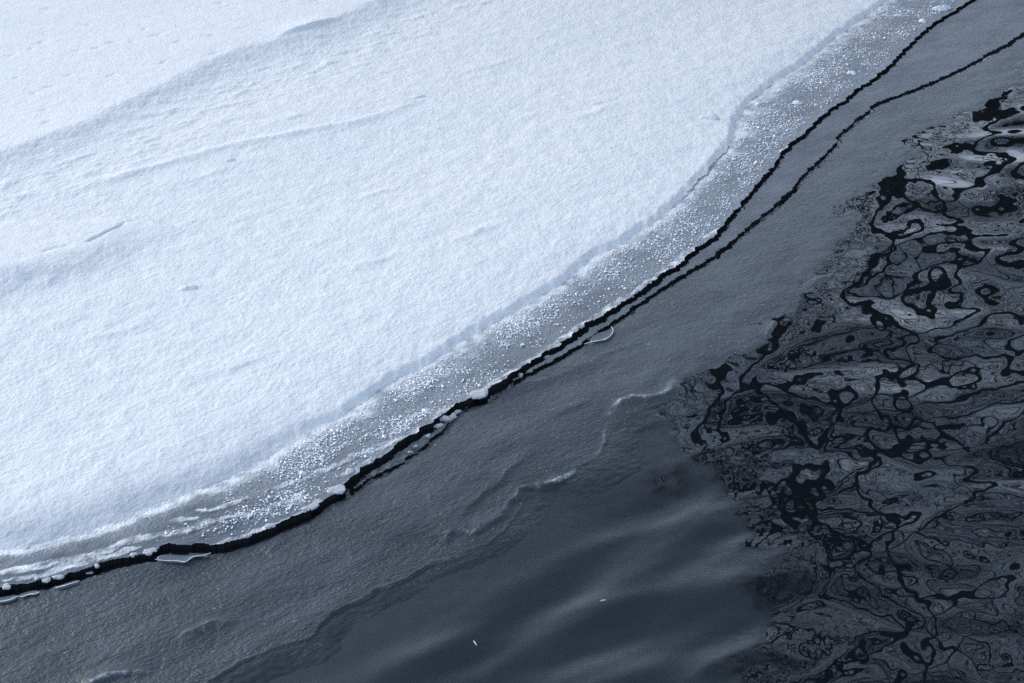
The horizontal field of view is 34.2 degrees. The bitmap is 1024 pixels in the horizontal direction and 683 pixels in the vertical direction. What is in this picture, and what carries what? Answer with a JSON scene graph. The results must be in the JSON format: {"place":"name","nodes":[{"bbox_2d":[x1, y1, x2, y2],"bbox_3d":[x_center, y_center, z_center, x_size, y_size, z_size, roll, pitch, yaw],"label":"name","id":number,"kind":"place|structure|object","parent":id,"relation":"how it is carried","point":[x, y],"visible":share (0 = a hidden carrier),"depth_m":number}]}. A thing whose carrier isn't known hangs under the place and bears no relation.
{"place":"outdoors","nodes":[
{"label":"outdoors","id":0,"kind":"place"},
{"bbox_2d":[0,0,889,550],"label":"snow","id":1,"kind":"structure","parent":0,"point":[354,224],"depth_m":11.27},
{"bbox_2d":[178,284,196,290],"bbox_3d":[-1.968,-0.329,10.101,0.123,0.028,0.067,-11,33,-17],"label":"snow clump","id":2,"kind":"object","parent":1,"relation":"on","point":[184,287],"visible":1,"depth_m":10.08},
{"bbox_2d":[225,157,234,161],"bbox_3d":[-1.970,-1.269,11.627,0.079,0.026,0.059,-13,34,-21],"label":"snow clump","id":3,"kind":"object","parent":1,"relation":"on","point":[230,159],"visible":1,"depth_m":11.61},
{"bbox_2d":[412,95,424,97],"bbox_3d":[-0.709,-1.862,12.643,0.108,0.021,0.058,-11,33,-17],"label":"snow clump","id":4,"kind":"object","parent":1,"relation":"on","point":[417,96],"visible":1,"depth_m":12.63},
{"bbox_2d":[699,114,718,119],"bbox_3d":[1.465,-1.670,12.374,0.150,0.036,0.077,-8,32,-13],"label":"snow clump","id":5,"kind":"object","parent":1,"relation":"on","point":[710,116],"visible":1,"depth_m":12.36},
{"bbox_2d":[0,0,1023,682],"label":"water","id":6,"kind":"structure","parent":0,"point":[824,484],"depth_m":8.34},
{"bbox_2d":[0,595,17,603],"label":"ice flake","id":7,"kind":"object","parent":6,"relation":"on","point":[6,599],"visible":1,"depth_m":7.71},
{"bbox_2d":[19,590,39,597],"bbox_3d":[-2.245,1.188,7.748,0.096,0.043,0.030,-11,33,-17],"label":"ice flake","id":8,"kind":"object","parent":6,"relation":"on","point":[28,593],"visible":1,"depth_m":7.74},
{"bbox_2d":[55,580,78,588],"bbox_3d":[-2.084,1.153,7.799,0.120,0.043,0.022,-16,35,-25],"label":"ice flake","id":9,"kind":"object","parent":6,"relation":"on","point":[68,584],"visible":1,"depth_m":7.79},
{"bbox_2d":[156,553,209,562],"bbox_3d":[-1.575,1.052,7.967,0.264,0.043,0.064,-2,31,-4],"label":"ice flake","id":10,"kind":"object","parent":6,"relation":"on","point":[176,558],"visible":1,"depth_m":7.96},
{"bbox_2d":[433,423,443,428],"bbox_3d":[-0.391,0.454,8.963,0.067,0.023,0.034,-10,32,-16],"label":"ice crumb","id":11,"kind":"object","parent":6,"relation":"on","point":[437,426],"visible":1,"depth_m":8.95},
{"bbox_2d":[440,415,451,421],"bbox_3d":[-0.363,0.416,9.022,0.079,0.031,0.046,10,32,16],"label":"ice crumb","id":12,"kind":"object","parent":6,"relation":"on","point":[444,418],"visible":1,"depth_m":9.01},
{"bbox_2d":[449,413,456,419],"bbox_3d":[-0.321,0.406,9.042,0.045,0.026,0.061,10,32,16],"label":"ice crumb","id":13,"kind":"object","parent":6,"relation":"on","point":[452,416],"visible":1,"depth_m":9.03},
{"bbox_2d":[0,0,973,592],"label":"ice shelf","id":14,"kind":"object","parent":6,"relation":"on","point":[68,556],"visible":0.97,"depth_m":9.56},
{"bbox_2d":[2,583,10,589],"bbox_3d":[-2.360,1.142,7.769,0.040,0.013,0.043,-8,32,-13],"label":"lump","id":15,"kind":"object","parent":14,"relation":"on","point":[6,586],"visible":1,"depth_m":7.76},
{"bbox_2d":[42,577,50,582],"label":"lump","id":16,"kind":"object","parent":14,"relation":"on","point":[46,580],"visible":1,"depth_m":7.80},
{"bbox_2d":[52,574,64,578],"bbox_3d":[-2.134,1.108,7.829,0.056,0.013,0.028,-8,32,-13],"label":"lump","id":17,"kind":"object","parent":14,"relation":"on","point":[60,576],"visible":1,"depth_m":7.82},
{"bbox_2d":[143,547,156,555],"bbox_3d":[-1.740,1.009,7.998,0.070,0.013,0.050,-8,32,-13],"label":"lump","id":18,"kind":"object","parent":14,"relation":"on","point":[147,552],"visible":1,"depth_m":7.99},
{"bbox_2d":[264,523,275,528],"bbox_3d":[-1.190,0.903,8.166,0.058,0.013,0.038,-14,34,-21],"label":"lump","id":19,"kind":"object","parent":14,"relation":"on","point":[270,525],"visible":1,"depth_m":8.16},
{"bbox_2d":[301,503,318,510],"bbox_3d":[-1.004,0.826,8.296,0.094,0.013,0.042,-14,34,-21],"label":"lump","id":20,"kind":"object","parent":14,"relation":"on","point":[312,506],"visible":1,"depth_m":8.29},
{"bbox_2d":[327,484,345,493],"bbox_3d":[-0.890,0.752,8.431,0.105,0.013,0.072,-13,34,-21],"label":"lump","id":21,"kind":"object","parent":14,"relation":"on","point":[339,489],"visible":1,"depth_m":8.42},
{"bbox_2d":[346,468,353,474],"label":"lump","id":22,"kind":"object","parent":14,"relation":"on","point":[349,471],"visible":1,"depth_m":8.55},
{"bbox_2d":[421,408,430,413],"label":"frost lump","id":23,"kind":"object","parent":14,"relation":"on","point":[425,411],"visible":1,"depth_m":9.03},
{"bbox_2d":[469,390,486,398],"bbox_3d":[-0.188,0.289,9.197,0.100,0.013,0.084,-9,32,-15],"label":"lump","id":24,"kind":"object","parent":14,"relation":"on","point":[477,394],"visible":1,"depth_m":9.18},
{"bbox_2d":[144,0,953,540],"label":"frost crystals","id":25,"kind":"object","parent":14,"relation":"on","point":[430,380],"visible":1,"depth_m":9.85},
{"bbox_2d":[792,100,803,104],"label":"frost lump","id":26,"kind":"object","parent":14,"relation":"on","point":[796,102],"visible":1,"depth_m":12.69},
{"bbox_2d":[846,71,856,74],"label":"frost lump","id":27,"kind":"object","parent":14,"relation":"on","point":[852,72],"visible":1,"depth_m":13.22},
{"bbox_2d":[932,4,950,10],"bbox_3d":[3.748,-2.899,14.484,0.184,0.066,0.072,-6,31,-10],"label":"frost lump","id":28,"kind":"object","parent":14,"relation":"on","point":[943,7],"visible":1,"depth_m":14.46},
{"bbox_2d":[0,37,1023,682],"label":"ice sheet","id":29,"kind":"object","parent":6,"relation":"on","point":[472,489],"visible":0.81,"depth_m":8.43},
{"bbox_2d":[585,326,612,343],"bbox_3d":[0.520,-0.012,9.734,0.262,0.043,0.078,-27,40,-37],"label":"ice flake","id":30,"kind":"object","parent":6,"relation":"on","point":[603,336],"visible":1,"depth_m":9.73},
{"bbox_2d":[354,0,1023,489],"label":"ice strip","id":31,"kind":"object","parent":6,"relation":"on","point":[974,32],"visible":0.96,"depth_m":12.82}
]}

